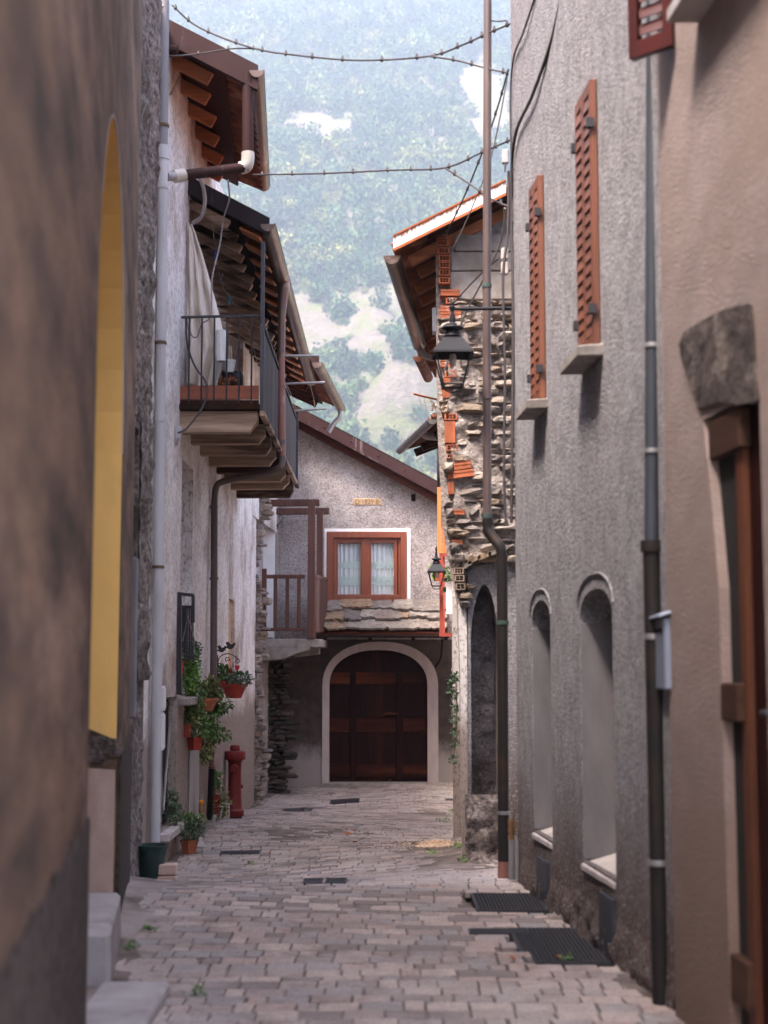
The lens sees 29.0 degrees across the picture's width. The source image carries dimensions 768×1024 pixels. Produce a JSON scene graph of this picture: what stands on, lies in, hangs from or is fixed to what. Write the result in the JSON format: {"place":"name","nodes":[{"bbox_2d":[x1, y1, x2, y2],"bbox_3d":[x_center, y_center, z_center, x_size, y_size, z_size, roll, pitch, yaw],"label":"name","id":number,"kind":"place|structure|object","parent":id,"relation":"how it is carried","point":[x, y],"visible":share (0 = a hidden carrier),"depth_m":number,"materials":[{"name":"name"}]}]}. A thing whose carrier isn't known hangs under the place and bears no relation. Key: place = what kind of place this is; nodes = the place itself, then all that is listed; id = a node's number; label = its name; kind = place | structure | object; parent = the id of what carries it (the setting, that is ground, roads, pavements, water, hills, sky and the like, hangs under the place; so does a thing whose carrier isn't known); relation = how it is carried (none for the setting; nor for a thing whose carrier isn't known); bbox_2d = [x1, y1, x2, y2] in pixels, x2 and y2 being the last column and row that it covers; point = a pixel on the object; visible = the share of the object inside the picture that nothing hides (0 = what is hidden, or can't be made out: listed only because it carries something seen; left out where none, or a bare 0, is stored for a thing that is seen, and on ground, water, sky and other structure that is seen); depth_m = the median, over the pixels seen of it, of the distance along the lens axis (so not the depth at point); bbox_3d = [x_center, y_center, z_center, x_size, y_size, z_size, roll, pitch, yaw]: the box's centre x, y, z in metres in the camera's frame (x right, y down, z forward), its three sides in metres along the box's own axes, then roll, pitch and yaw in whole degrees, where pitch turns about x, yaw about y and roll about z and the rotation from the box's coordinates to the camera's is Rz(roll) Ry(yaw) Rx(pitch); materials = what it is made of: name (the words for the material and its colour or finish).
{"place":"outdoors","nodes":[
{"label":"outdoors","id":0,"kind":"place"},
{"bbox_2d":[203,0,509,479],"bbox_3d":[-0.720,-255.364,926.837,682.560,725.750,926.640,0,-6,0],"label":"hill","id":1,"kind":"structure","parent":0,"point":[393,387],"depth_m":677.13,"materials":[{"name":"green plant"}]},
{"bbox_2d":[169,0,510,479],"bbox_3d":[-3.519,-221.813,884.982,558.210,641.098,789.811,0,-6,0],"label":"hillside wood","id":2,"kind":"object","parent":1,"relation":"on","point":[403,104],"visible":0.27,"depth_m":886.56,"materials":[{"name":"green plant"}]},
{"bbox_2d":[86,782,684,1023],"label":"paving","id":3,"kind":"structure","parent":0,"point":[529,1001],"depth_m":7.94,"materials":[{"name":"grey stone"}]},
{"bbox_2d":[0,0,161,1023],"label":"brown house","id":4,"kind":"structure","parent":3,"relation":"on","point":[80,102],"depth_m":4.43,"materials":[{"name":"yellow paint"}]},
{"bbox_2d":[86,981,169,1023],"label":"stone slab","id":5,"kind":"structure","parent":3,"relation":"on","point":[124,1002],"depth_m":6.25,"materials":[{"name":"grey stone"}]},
{"bbox_2d":[122,937,137,949],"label":"weed","id":6,"kind":"object","parent":3,"relation":"on","point":[132,945],"visible":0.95,"depth_m":7.58,"materials":[{"name":"green plant"}]},
{"bbox_2d":[141,924,155,931],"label":"weed","id":7,"kind":"object","parent":3,"relation":"on","point":[148,927],"visible":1,"depth_m":8.04,"materials":[{"name":"green plant"}]},
{"bbox_2d":[139,843,168,878],"bbox_3d":[-1.700,2.589,10.847,0.244,0.305,0.244,0,-6,0],"label":"plant tub","id":8,"kind":"object","parent":3,"relation":"on","point":[151,857],"visible":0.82,"depth_m":10.77,"materials":[{"name":"plastic"}]},
{"bbox_2d":[157,863,177,879],"bbox_3d":[-1.583,2.651,10.823,0.145,0.165,0.100,0,-6,0],"label":"brick","id":9,"kind":"object","parent":3,"relation":"on","point":[168,871],"visible":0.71,"depth_m":10.78,"materials":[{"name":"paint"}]},
{"bbox_2d":[180,838,198,854],"bbox_3d":[-1.800,3.094,13.700,0.126,0.130,0.126,-6,-8,45],"label":"flower pot","id":10,"kind":"object","parent":3,"relation":"on","point":[189,847],"visible":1,"depth_m":13.66,"materials":[{"name":"ceramic"}]},
{"bbox_2d":[179,811,206,841],"bbox_3d":[-1.779,2.916,13.723,0.300,0.302,0.270,0,-6,0],"label":"potted plant","id":11,"kind":"object","parent":10,"relation":"on","point":[192,827],"visible":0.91,"depth_m":13.70,"materials":[{"name":"green plant"}]},
{"bbox_2d":[187,983,207,995],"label":"weed","id":12,"kind":"object","parent":3,"relation":"on","point":[196,986],"visible":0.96,"depth_m":6.61,"materials":[{"name":"green plant"}]},
{"bbox_2d":[198,795,204,836],"bbox_3d":[-1.840,3.064,14.930,0.059,0.420,0.074,0,-6,0],"label":"gas riser","id":13,"kind":"object","parent":3,"relation":"on","point":[201,804],"visible":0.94,"depth_m":14.92,"materials":[{"name":"grey metal"}]},
{"bbox_2d":[197,837,205,848],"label":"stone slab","id":14,"kind":"structure","parent":3,"relation":"on","point":[201,844],"depth_m":14.19,"materials":[{"name":"grey stone"}]},
{"bbox_2d":[207,803,229,822],"bbox_3d":[-1.925,3.510,16.827,0.190,0.270,1.600,0,-6,0],"label":"stone ledge","id":15,"kind":"object","parent":3,"relation":"on","point":[215,819],"visible":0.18,"depth_m":16.49,"materials":[{"name":"stone"}]},
{"bbox_2d":[213,794,220,813],"bbox_3d":[-1.880,3.224,16.354,0.178,0.200,0.176,0,-6,0],"label":"flower pot","id":16,"kind":"object","parent":15,"relation":"on","point":[216,805],"visible":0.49,"depth_m":16.29,"materials":[{"name":"red plastic"}]},
{"bbox_2d":[213,770,231,818],"bbox_3d":[-1.845,3.109,16.360,0.366,0.555,0.270,-1,-6,11],"label":"potted plant","id":17,"kind":"object","parent":16,"relation":"in","point":[217,783],"visible":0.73,"depth_m":16.34,"materials":[{"name":"green plant"}]},
{"bbox_2d":[225,745,245,818],"bbox_3d":[-1.800,3.271,17.868,0.260,0.910,0.265,0,-6,0],"label":"fire hydrant","id":18,"kind":"object","parent":3,"relation":"on","point":[235,756],"visible":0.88,"depth_m":17.80,"materials":[{"name":"red metal"}]},
{"bbox_2d":[220,850,260,855],"bbox_3d":[-1.330,3.166,13.758,0.366,0.031,0.232,0,-6,0],"label":"drain","id":19,"kind":"object","parent":3,"relation":"on","point":[234,852],"visible":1,"depth_m":13.74,"materials":[{"name":"black paint"}]},
{"bbox_2d":[141,19,344,862],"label":"white house","id":20,"kind":"structure","parent":3,"relation":"on","point":[231,431],"depth_m":14.94,"materials":[{"name":"paint"}]},
{"bbox_2d":[150,0,176,842],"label":"drainpipe","id":21,"kind":"object","parent":20,"relation":"attached to","point":[165,176],"visible":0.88,"depth_m":12.31,"materials":[{"name":"grey plastic"}]},
{"bbox_2d":[161,712,165,750],"bbox_3d":[-1.924,1.894,12.774,0.052,0.323,0.220,0,-6,0],"label":"meter box","id":22,"kind":"object","parent":20,"relation":"attached to","point":[163,733],"visible":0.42,"depth_m":12.76,"materials":[{"name":"white plastic"}]},
{"bbox_2d":[162,686,165,710],"bbox_3d":[-1.923,1.613,12.803,0.055,0.218,0.220,0,-6,0],"label":"meter box","id":23,"kind":"object","parent":20,"relation":"attached to","point":[163,698],"visible":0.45,"depth_m":12.79,"materials":[{"name":"white plastic"}]},
{"bbox_2d":[169,44,178,54],"bbox_3d":[-1.880,-4.052,12.965,0.170,0.085,0.107,0,-6,0],"label":"insulator","id":24,"kind":"object","parent":20,"relation":"attached to","point":[174,49],"visible":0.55,"depth_m":12.92,"materials":[{"name":"brown paint"}]},
{"bbox_2d":[164,788,184,842],"bbox_3d":[-1.904,2.735,13.373,0.209,0.497,0.284,0,-6,0],"label":"climbing plant","id":25,"kind":"object","parent":20,"relation":"on","point":[174,806],"visible":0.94,"depth_m":13.37,"materials":[{"name":"plant"}]},
{"bbox_2d":[170,74,180,94],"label":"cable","id":26,"kind":"object","parent":20,"relation":"attached to","point":[175,83],"visible":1,"depth_m":13.26,"materials":[{"name":"black rubber"}]},
{"bbox_2d":[175,426,181,445],"bbox_3d":[-1.888,-0.698,13.616,0.057,0.182,0.072,0,-6,0],"label":"junction box","id":27,"kind":"object","parent":20,"relation":"attached to","point":[178,437],"visible":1,"depth_m":13.59,"materials":[{"name":"grey plastic"}]},
{"bbox_2d":[184,723,191,736],"bbox_3d":[-1.921,2.100,14.274,0.164,0.135,0.161,0,-6,0],"label":"flower pot","id":28,"kind":"object","parent":20,"relation":"attached to","point":[187,732],"visible":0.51,"depth_m":14.22,"materials":[{"name":"red plastic"}]},
{"bbox_2d":[184,712,192,722],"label":"potted plant","id":29,"kind":"object","parent":28,"relation":"in","point":[186,720],"visible":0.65,"depth_m":14.25,"materials":[{"name":"green plant"}]},
{"bbox_2d":[177,319,207,433],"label":"cable","id":30,"kind":"object","parent":20,"relation":"attached to","point":[203,405],"visible":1,"depth_m":13.94,"materials":[{"name":"black rubber"}]},
{"bbox_2d":[182,641,206,735],"bbox_3d":[-1.859,1.704,14.345,0.279,0.932,0.350,-3,-6,23],"label":"climbing plant","id":31,"kind":"object","parent":20,"relation":"hanging from","point":[191,688],"visible":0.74,"depth_m":14.30,"materials":[{"name":"green plant"}]},
{"bbox_2d":[187,737,202,749],"bbox_3d":[-1.847,2.259,14.456,0.110,0.125,0.110,-6,-8,45],"label":"flower pot","id":32,"kind":"object","parent":20,"relation":"attached to","point":[194,743],"visible":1,"depth_m":14.42,"materials":[{"name":"red plastic"}]},
{"bbox_2d":[190,714,210,736],"bbox_3d":[-1.813,2.073,14.470,0.254,0.300,0.223,0,-6,0],"label":"potted plant","id":33,"kind":"object","parent":32,"relation":"in","point":[200,730],"visible":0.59,"depth_m":14.46,"materials":[{"name":"green plant"}]},
{"bbox_2d":[185,222,222,385],"bbox_3d":[-1.715,-1.991,14.373,0.421,1.656,0.177,2,-6,-20],"label":"curtain","id":34,"kind":"object","parent":20,"relation":"hanging from","point":[198,292],"visible":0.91,"depth_m":14.34,"materials":[{"name":"beige fabric"}]},
{"bbox_2d":[215,329,225,361],"bbox_3d":[-1.563,-1.592,14.216,0.118,0.303,0.118,0,-6,0],"label":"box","id":35,"kind":"object","parent":34,"relation":"attached to","point":[220,344],"visible":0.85,"depth_m":14.17,"materials":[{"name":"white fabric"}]},
{"bbox_2d":[187,180,229,337],"bbox_3d":[-1.487,-2.300,13.740,0.370,1.216,1.224,3,-7,-25],"label":"cable","id":36,"kind":"object","parent":20,"relation":"hanging from","point":[208,319],"visible":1,"depth_m":14.21,"materials":[{"name":"black rubber"}]},
{"bbox_2d":[200,698,218,710],"bbox_3d":[-1.848,2.010,15.485,0.252,0.130,0.248,0,-6,0],"label":"flower pot","id":37,"kind":"object","parent":20,"relation":"hanging from","point":[210,704],"visible":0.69,"depth_m":15.41,"materials":[{"name":"ceramic"}]},
{"bbox_2d":[172,72,253,182],"bbox_3d":[-1.496,-3.369,13.012,0.740,1.080,0.136,2,-6,-22],"label":"drainpipe","id":38,"kind":"object","parent":20,"relation":"attached to","point":[245,164],"visible":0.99,"depth_m":13.05,"materials":[{"name":"brown paint"}]},
{"bbox_2d":[191,178,206,224],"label":"cable","id":39,"kind":"object","parent":38,"relation":"attached to","point":[200,217],"visible":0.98,"depth_m":13.09,"materials":[{"name":"grey plastic"}]},
{"bbox_2d":[169,45,259,56],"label":"cable","id":40,"kind":"object","parent":20,"relation":"attached to","point":[227,49],"visible":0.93,"depth_m":12.70,"materials":[{"name":"grey rubber"}]},
{"bbox_2d":[197,673,234,765],"bbox_3d":[-1.810,2.159,15.374,0.438,0.975,1.272,0,-6,0],"label":"climbing plant","id":41,"kind":"object","parent":20,"relation":"hanging from","point":[214,734],"visible":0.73,"depth_m":15.49,"materials":[{"name":"green plant"}]},
{"bbox_2d":[217,641,239,730],"bbox_3d":[-1.764,2.020,16.727,0.271,1.113,0.021,0,-6,0],"label":"bird ornament","id":42,"kind":"object","parent":20,"relation":"attached to","point":[228,646],"visible":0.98,"depth_m":16.76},
{"bbox_2d":[223,345,235,373],"bbox_3d":[-1.532,-1.512,14.650,0.147,0.272,0.145,0,-6,0],"label":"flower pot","id":43,"kind":"object","parent":20,"relation":"on","point":[231,362],"visible":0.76,"depth_m":14.61,"materials":[{"name":"white plastic"}]},
{"bbox_2d":[217,370,243,385],"bbox_3d":[-1.556,-1.296,14.775,0.300,0.231,0.570,0,-6,0],"label":"crate","id":44,"kind":"object","parent":20,"relation":"on","point":[232,379],"visible":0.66,"depth_m":14.76,"materials":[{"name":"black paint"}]},
{"bbox_2d":[220,684,247,697],"bbox_3d":[-1.641,1.958,16.211,0.302,0.155,0.258,0,-6,0],"label":"flower pot","id":45,"kind":"object","parent":20,"relation":"attached to","point":[235,690],"visible":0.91,"depth_m":16.13,"materials":[{"name":"red plastic"}]},
{"bbox_2d":[217,663,255,686],"bbox_3d":[-1.698,1.832,16.487,0.352,0.304,0.922,3,-7,-24],"label":"potted plant","id":46,"kind":"object","parent":45,"relation":"in","point":[230,678],"visible":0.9,"depth_m":16.25,"materials":[{"name":"green plant"}]},
{"bbox_2d":[212,218,256,359],"bbox_3d":[-1.607,-2.316,15.829,0.089,0.877,2.695,-1,-6,5],"label":"cable","id":47,"kind":"object","parent":20,"relation":"attached to","point":[223,287],"visible":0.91,"depth_m":15.40,"materials":[{"name":"black rubber"}]},
{"bbox_2d":[207,280,289,819],"bbox_3d":[-1.505,0.373,16.155,0.919,5.916,0.296,-2,-6,15],"label":"drainpipe","id":48,"kind":"object","parent":20,"relation":"attached to","point":[282,292],"visible":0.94,"depth_m":16.24,"materials":[{"name":"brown metal"}]},
{"bbox_2d":[282,807,314,811],"bbox_3d":[-1.181,4.115,20.451,0.410,0.090,1.136,0,-6,0],"label":"drain","id":49,"kind":"object","parent":3,"relation":"on","point":[300,809],"visible":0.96,"depth_m":20.31,"materials":[{"name":"black paint"}]},
{"bbox_2d":[301,878,323,885],"bbox_3d":[-0.488,2.537,10.160,0.146,0.035,0.336,0,-6,0],"label":"drain","id":50,"kind":"object","parent":3,"relation":"on","point":[305,881],"visible":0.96,"depth_m":10.11,"materials":[{"name":"black paint"}]},
{"bbox_2d":[324,877,346,885],"bbox_3d":[-0.330,2.538,10.180,0.148,0.036,0.344,0,-6,0],"label":"drain","id":51,"kind":"object","parent":3,"relation":"on","point":[339,880],"visible":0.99,"depth_m":10.14,"materials":[{"name":"black paint"}]},
{"bbox_2d":[330,798,359,804],"bbox_3d":[-0.581,4.296,21.993,0.431,0.052,0.720,0,-6,0],"label":"drain","id":52,"kind":"object","parent":3,"relation":"on","point":[345,801],"visible":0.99,"depth_m":21.94,"materials":[{"name":"black paint"}]},
{"bbox_2d":[256,403,452,795],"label":"facing house","id":53,"kind":"structure","parent":3,"relation":"on","point":[356,666],"depth_m":24.73,"materials":[{"name":"grey paint"}]},
{"bbox_2d":[327,532,406,602],"bbox_3d":[-0.279,0.941,24.851,1.411,1.223,0.216,0,-6,0],"label":"window","id":54,"kind":"structure","parent":53,"relation":"in","point":[360,565],"depth_m":24.89,"materials":[{"name":"brown wood"}]},
{"bbox_2d":[330,650,426,781],"bbox_3d":[-0.093,3.397,24.764,1.643,2.184,0.166,0,-6,0],"label":"door","id":55,"kind":"structure","parent":53,"relation":"in","point":[378,698],"depth_m":24.75,"materials":[{"name":"red wood"}]},
{"bbox_2d":[345,839,443,853],"bbox_3d":[0.497,3.131,13.912,1.822,0.112,1.935,0,-6,0],"label":"grit","id":56,"kind":"object","parent":3,"relation":"on","point":[397,845],"visible":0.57,"depth_m":13.81,"materials":[{"name":"grey gravel"}]},
{"bbox_2d":[379,839,460,849],"bbox_3d":[0.569,3.107,13.854,1.232,0.105,1.446,0,-6,0],"label":"sawdust pile","id":57,"kind":"object","parent":3,"relation":"on","point":[436,843],"visible":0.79,"depth_m":13.78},
{"bbox_2d":[396,414,460,836],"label":"plastered house","id":58,"kind":"structure","parent":3,"relation":"on","point":[424,435],"depth_m":16.56,"materials":[{"name":"white paint"}]},
{"bbox_2d":[413,393,436,409],"bbox_3d":[0.493,-1.239,16.734,0.384,0.177,0.107,5,-8,-38],"label":"aerial","id":59,"kind":"object","parent":58,"relation":"attached to","point":[424,396],"visible":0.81,"depth_m":16.72,"materials":[{"name":"metal"}]},
{"bbox_2d":[427,546,445,589],"bbox_3d":[0.890,0.793,21.084,0.557,0.622,0.267,0,-6,0],"label":"wall lamp","id":60,"kind":"object","parent":58,"relation":"attached to","point":[436,567],"visible":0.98,"depth_m":21.01,"materials":[{"name":"grey metal"}]},
{"bbox_2d":[443,566,451,581],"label":"plant","id":61,"kind":"object","parent":58,"relation":"attached to","point":[446,579],"visible":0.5,"depth_m":21.93,"materials":[{"name":"green plant"}]},
{"bbox_2d":[424,849,440,854],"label":"weed","id":62,"kind":"object","parent":3,"relation":"on","point":[431,851],"visible":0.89,"depth_m":12.84,"materials":[{"name":"green plant"}]},
{"bbox_2d":[383,179,517,863],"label":"stone house","id":63,"kind":"structure","parent":3,"relation":"on","point":[428,270],"depth_m":12.57,"materials":[{"name":"grey stone"}]},
{"bbox_2d":[432,307,435,334],"bbox_3d":[0.453,-1.673,12.996,0.064,0.223,0.132,0,-6,0],"label":"junction box","id":64,"kind":"object","parent":63,"relation":"attached to","point":[433,320],"visible":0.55,"depth_m":12.93,"materials":[{"name":"white plastic"}]},
{"bbox_2d":[446,671,459,764],"bbox_3d":[0.585,1.750,12.587,0.136,0.798,0.119,0,-6,0],"label":"climbing plant","id":65,"kind":"object","parent":63,"relation":"attached to","point":[453,680],"visible":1,"depth_m":12.59,"materials":[{"name":"green plant"}]},
{"bbox_2d":[444,208,505,370],"bbox_3d":[0.732,-1.694,11.619,0.096,0.799,2.007,1,-6,-10],"label":"cable","id":66,"kind":"object","parent":63,"relation":"attached to","point":[495,254],"visible":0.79,"depth_m":11.15,"materials":[{"name":"black rubber"}]},
{"bbox_2d":[454,259,497,302],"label":"cable","id":67,"kind":"object","parent":63,"relation":"attached to","point":[472,282],"visible":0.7,"depth_m":11.63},
{"bbox_2d":[482,0,508,878],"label":"drainpipe","id":68,"kind":"object","parent":3,"relation":"on","point":[498,544],"visible":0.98,"depth_m":10.57,"materials":[{"name":"grey metal"}]},
{"bbox_2d":[468,928,530,936],"bbox_3d":[0.633,2.313,8.156,0.334,0.024,0.160,0,-6,0],"label":"drain","id":69,"kind":"object","parent":3,"relation":"on","point":[477,931],"visible":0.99,"depth_m":8.13,"materials":[{"name":"black paint"}]},
{"bbox_2d":[470,893,548,914],"bbox_3d":[0.771,2.429,9.194,0.434,0.032,0.664,0,-6,0],"label":"floor grating","id":70,"kind":"object","parent":3,"relation":"on","point":[528,903],"visible":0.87,"depth_m":9.12,"materials":[{"name":"metal"}]},
{"bbox_2d":[508,811,519,879],"bbox_3d":[0.880,2.265,10.076,0.079,0.460,0.052,0,-6,0],"label":"gas riser","id":71,"kind":"object","parent":3,"relation":"on","point":[513,846],"visible":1,"depth_m":10.06,"materials":[{"name":"grey metal"}]},
{"bbox_2d":[510,928,612,968],"bbox_3d":[0.927,2.282,7.777,0.473,0.032,0.968,0,-6,0],"label":"floor grating","id":72,"kind":"object","parent":3,"relation":"on","point":[544,946],"visible":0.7,"depth_m":7.65,"materials":[{"name":"metal"}]},
{"bbox_2d":[559,951,572,960],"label":"weed","id":73,"kind":"object","parent":3,"relation":"on","point":[568,957],"visible":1,"depth_m":7.35,"materials":[{"name":"green plant"}]},
{"bbox_2d":[510,0,675,1010],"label":"grey house","id":74,"kind":"structure","parent":3,"relation":"on","point":[579,181],"depth_m":8.15,"materials":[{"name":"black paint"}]},
{"bbox_2d":[172,4,510,61],"bbox_3d":[-0.400,-3.972,11.945,3.448,1.110,0.238,-4,-7,36],"label":"cable","id":75,"kind":"object","parent":74,"relation":"attached to","point":[416,57],"visible":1,"depth_m":11.96,"materials":[{"name":"black rubber"}]},
{"bbox_2d":[252,137,509,175],"bbox_3d":[-0.036,-2.817,11.960,0.248,0.571,3.135,5,-8,-41],"label":"cable","id":76,"kind":"object","parent":74,"relation":"attached to","point":[449,166],"visible":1,"depth_m":12.01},
{"bbox_2d":[444,168,506,206],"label":"cable","id":77,"kind":"object","parent":76,"relation":"hanging from","point":[479,190],"visible":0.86,"depth_m":11.07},
{"bbox_2d":[428,53,507,73],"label":"cable","id":78,"kind":"object","parent":74,"relation":"attached to","point":[453,59],"visible":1,"depth_m":11.06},
{"bbox_2d":[432,300,511,392],"bbox_3d":[0.647,-1.181,10.569,0.605,0.676,0.290,0,-6,0],"label":"wall lamp","id":79,"kind":"object","parent":74,"relation":"attached to","point":[452,346],"visible":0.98,"depth_m":10.54,"materials":[{"name":"black metal"}]},
{"bbox_2d":[443,69,508,237],"bbox_3d":[0.716,-2.780,11.732,0.040,0.667,2.088,1,-6,-11],"label":"cable","id":80,"kind":"object","parent":74,"relation":"hanging from","point":[478,160],"visible":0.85,"depth_m":11.67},
{"bbox_2d":[451,76,507,251],"bbox_3d":[0.722,-2.693,11.719,0.039,0.731,2.076,1,-6,-9],"label":"cable","id":81,"kind":"object","parent":74,"relation":"hanging from","point":[491,157],"visible":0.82,"depth_m":11.10,"materials":[{"name":"black rubber"}]},
{"bbox_2d":[502,149,508,171],"bbox_3d":[0.872,-2.522,10.664,0.046,0.172,0.056,0,-6,0],"label":"junction box","id":82,"kind":"object","parent":74,"relation":"attached to","point":[505,160],"visible":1,"depth_m":10.65,"materials":[{"name":"grey plastic"}]},
{"bbox_2d":[502,171,509,522],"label":"cable","id":83,"kind":"object","parent":74,"relation":"attached to","point":[504,338],"visible":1,"depth_m":10.53,"materials":[{"name":"grey rubber"}]},
{"bbox_2d":[501,248,507,274],"bbox_3d":[0.865,-1.794,10.625,0.053,0.193,0.050,0,-6,0],"label":"insulator","id":84,"kind":"object","parent":83,"relation":"attached to","point":[506,263],"visible":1,"depth_m":10.60,"materials":[{"name":"ceramic"}]},
{"bbox_2d":[509,0,534,221],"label":"cable","id":85,"kind":"object","parent":74,"relation":"attached to","point":[520,39],"visible":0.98,"depth_m":10.57,"materials":[{"name":"black rubber"}]},
{"bbox_2d":[510,2,558,522],"bbox_3d":[0.980,-1.532,9.632,0.049,3.055,1.797,1,-6,-5],"label":"cable","id":86,"kind":"object","parent":74,"relation":"attached to","point":[512,272],"visible":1,"depth_m":10.42,"materials":[{"name":"black rubber"}]},
{"bbox_2d":[525,175,545,398],"bbox_3d":[1.032,-1.411,9.508,0.208,1.480,0.380,0,-6,0],"label":"shutter","id":87,"kind":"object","parent":74,"relation":"in","point":[535,227],"depth_m":9.41,"materials":[{"name":"orange wood"}]},
{"bbox_2d":[571,79,600,344],"bbox_3d":[1.150,-1.575,8.027,0.213,1.480,0.440,0,-6,0],"label":"shutter","id":88,"kind":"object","parent":74,"relation":"in","point":[585,147],"depth_m":7.93,"materials":[{"name":"orange wood"}]},
{"bbox_2d":[640,0,666,1005],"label":"drainpipe","id":89,"kind":"object","parent":74,"relation":"attached to","point":[650,545],"visible":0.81,"depth_m":6.53,"materials":[{"name":"grey metal"}]},
{"bbox_2d":[649,610,670,689],"bbox_3d":[1.231,0.572,6.409,0.130,0.389,0.260,0,-6,0],"label":"mailbox","id":90,"kind":"object","parent":74,"relation":"attached to","point":[663,654],"visible":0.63,"depth_m":6.32,"materials":[{"name":"grey metal"}]},
{"bbox_2d":[628,0,767,1023],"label":"beige house","id":91,"kind":"structure","parent":3,"relation":"on","point":[712,77],"depth_m":5.68,"materials":[{"name":"paint"}]},
{"bbox_2d":[628,0,675,60],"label":"shutter","id":92,"kind":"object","parent":91,"relation":"in","point":[639,47],"depth_m":6.38,"materials":[{"name":"red wood"}]},
{"bbox_2d":[708,404,767,1023],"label":"door","id":93,"kind":"structure","parent":91,"relation":"in","point":[734,437],"depth_m":5.39,"materials":[{"name":"red wood"}]},
{"bbox_2d":[429,400,436,414],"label":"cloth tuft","id":94,"kind":"object","parent":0,"point":[434,405],"visible":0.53,"depth_m":16.19,"materials":[{"name":"white fabric"}]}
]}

